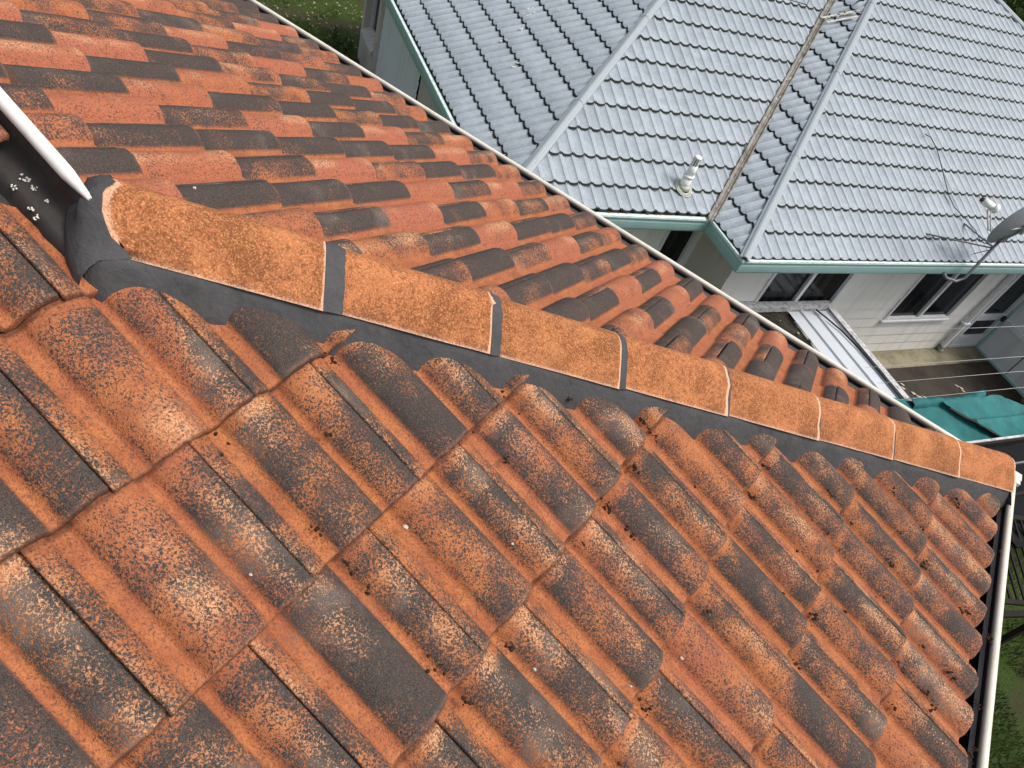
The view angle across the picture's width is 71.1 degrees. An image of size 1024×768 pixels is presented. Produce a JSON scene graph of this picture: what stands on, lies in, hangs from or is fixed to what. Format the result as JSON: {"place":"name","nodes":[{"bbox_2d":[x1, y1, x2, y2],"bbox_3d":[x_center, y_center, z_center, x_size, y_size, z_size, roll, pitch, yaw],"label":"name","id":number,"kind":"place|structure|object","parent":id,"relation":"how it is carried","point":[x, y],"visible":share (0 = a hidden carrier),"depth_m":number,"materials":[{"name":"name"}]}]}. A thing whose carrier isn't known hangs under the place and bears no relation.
{"place":"outdoors","nodes":[
{"label":"outdoors","id":0,"kind":"place"},
{"bbox_2d":[0,0,1021,767],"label":"tiled house","id":1,"kind":"structure","parent":0,"point":[434,282],"depth_m":1.60,"materials":[{"name":"tile"}]},
{"bbox_2d":[213,349,1001,766],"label":"moss crumbs","id":2,"kind":"object","parent":1,"relation":"on","point":[609,511],"visible":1,"depth_m":1.86,"materials":[{"name":"plant"}]},
{"bbox_2d":[256,0,1023,767],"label":"lawn","id":3,"kind":"structure","parent":0,"point":[1011,682],"depth_m":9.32,"materials":[{"name":"green plant"}]},
{"bbox_2d":[264,1,362,49],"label":"fallen leaves","id":4,"kind":"object","parent":3,"relation":"on","point":[320,18],"visible":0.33,"depth_m":14.67,"materials":[{"name":"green plant"}]},
{"bbox_2d":[320,33,355,58],"bbox_3d":[-3.292,-6.239,13.370,0.618,0.625,0.903,35,46,13],"label":"shrub","id":5,"kind":"object","parent":3,"relation":"on","point":[344,50],"visible":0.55,"depth_m":13.31,"materials":[{"name":"green plant"}]},
{"bbox_2d":[357,0,1023,351],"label":"weatherboard house","id":6,"kind":"structure","parent":3,"relation":"on","point":[801,130],"depth_m":9.76,"materials":[{"name":"metal"}]},
{"bbox_2d":[371,0,379,32],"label":"window","id":7,"kind":"structure","parent":6,"relation":"in","point":[376,4],"depth_m":13.40,"materials":[{"name":"black glass"}]},
{"bbox_2d":[395,2,458,126],"bbox_3d":[-1.038,-4.080,9.384,0.154,0.095,6.015,-4,50,-25],"label":"leaf sludge","id":8,"kind":"object","parent":6,"relation":"in","point":[422,55],"visible":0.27,"depth_m":9.77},
{"bbox_2d":[500,7,534,66],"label":"bird droppings","id":9,"kind":"object","parent":6,"relation":"on","point":[518,31],"visible":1,"depth_m":9.62,"materials":[{"name":"white"}]},
{"bbox_2d":[594,208,706,216],"bbox_3d":[1.110,-1.989,8.261,2.903,0.097,0.152,-4,50,-25],"label":"leaf sludge","id":10,"kind":"object","parent":6,"relation":"in","point":[643,212],"visible":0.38,"depth_m":8.48,"materials":[{"name":"plant"}]},
{"bbox_2d":[657,230,699,264],"bbox_3d":[2.038,-1.527,10.006,0.520,1.950,0.082,-4,50,-25],"label":"window","id":11,"kind":"structure","parent":6,"relation":"in","point":[675,245],"depth_m":9.65,"materials":[{"name":"black glass"}]},
{"bbox_2d":[675,155,701,196],"bbox_3d":[2.151,-2.524,8.629,0.248,0.488,0.244,35,46,13],"label":"vent pipe","id":12,"kind":"object","parent":6,"relation":"on","point":[683,183],"visible":1,"depth_m":8.65,"materials":[{"name":"white plastic"}]},
{"bbox_2d":[753,273,855,328],"bbox_3d":[4.038,-1.261,10.067,1.590,1.280,0.105,-4,50,-25],"label":"window","id":13,"kind":"structure","parent":6,"relation":"in","point":[781,286],"depth_m":10.02,"materials":[{"name":"glass"}]},
{"bbox_2d":[818,9,861,22],"bbox_3d":[5.040,-5.625,10.954,0.637,0.288,0.213,5,47,-18],"label":"broken board","id":14,"kind":"object","parent":6,"relation":"on","point":[839,14],"visible":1,"depth_m":10.97,"materials":[{"name":"white wood"}]},
{"bbox_2d":[880,274,990,322],"bbox_3d":[6.749,-1.458,11.290,1.630,1.230,0.105,-4,50,-25],"label":"window","id":15,"kind":"structure","parent":6,"relation":"in","point":[932,297],"depth_m":11.43,"materials":[{"name":"glass"}]},
{"bbox_2d":[925,134,992,245],"bbox_3d":[6.447,-2.741,10.253,0.352,0.655,1.969,-4,50,-25],"label":"aerial cable","id":16,"kind":"object","parent":6,"relation":"on","point":[947,189],"visible":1,"depth_m":10.30,"materials":[{"name":"grey plastic"}]},
{"bbox_2d":[925,197,1023,282],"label":"satellite dish","id":17,"kind":"object","parent":6,"relation":"attached to","point":[1006,229],"visible":1,"depth_m":9.41,"materials":[{"name":"metal"}]},
{"bbox_2d":[946,274,1023,347],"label":"door","id":18,"kind":"structure","parent":6,"relation":"in","point":[996,312],"depth_m":12.52,"materials":[{"name":"white metal"}]},
{"bbox_2d":[865,326,1023,399],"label":"clothesline","id":19,"kind":"object","parent":3,"relation":"on","point":[957,376],"visible":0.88,"depth_m":9.64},
{"bbox_2d":[1000,515,1023,644],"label":"slatted gate","id":20,"kind":"structure","parent":3,"relation":"on","point":[1013,633],"depth_m":7.68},
{"bbox_2d":[1003,0,1023,21],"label":"garden tree","id":21,"kind":"object","parent":3,"relation":"on","point":[1017,9],"visible":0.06,"depth_m":18.52,"materials":[{"name":"green plant"}]},
{"bbox_2d":[871,346,987,368],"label":"path","id":22,"kind":"structure","parent":0,"point":[915,357],"depth_m":12.47,"materials":[{"name":"beige concrete"}]},
{"bbox_2d":[886,361,1023,444],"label":"patio","id":23,"kind":"structure","parent":0,"point":[945,387],"depth_m":12.22,"materials":[{"name":"concrete"}]},
{"bbox_2d":[740,300,912,401],"bbox_3d":[3.706,0.363,9.455,2.640,1.250,2.900,-4,50,-25],"label":"lean to","id":24,"kind":"object","parent":23,"relation":"on","point":[828,339],"visible":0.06,"depth_m":9.83,"materials":[{"name":"white metal"}]},
{"bbox_2d":[816,309,902,398],"bbox_3d":[4.792,-0.355,9.696,0.182,0.064,1.929,-11,54,-30],"label":"power lead","id":25,"kind":"object","parent":24,"relation":"on","point":[867,358],"visible":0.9,"depth_m":9.78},
{"bbox_2d":[900,383,964,397],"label":"scrap litter","id":26,"kind":"object","parent":23,"relation":"on","point":[913,393],"visible":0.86,"depth_m":11.59,"materials":[{"name":"white paper"}]},
{"bbox_2d":[894,390,1023,447],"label":"shade cloth","id":27,"kind":"object","parent":23,"relation":"on","point":[1000,415],"visible":0.69,"depth_m":9.29,"materials":[{"name":"teal fabric"}]},
{"bbox_2d":[967,434,1023,548],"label":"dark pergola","id":28,"kind":"object","parent":23,"relation":"on","point":[1014,452],"visible":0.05,"depth_m":8.79,"materials":[{"name":"metal"}]},
{"bbox_2d":[975,300,1023,396],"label":"screen wall","id":29,"kind":"structure","parent":23,"relation":"on","point":[1000,341],"depth_m":12.67,"materials":[{"name":"grey metal"}]}
]}

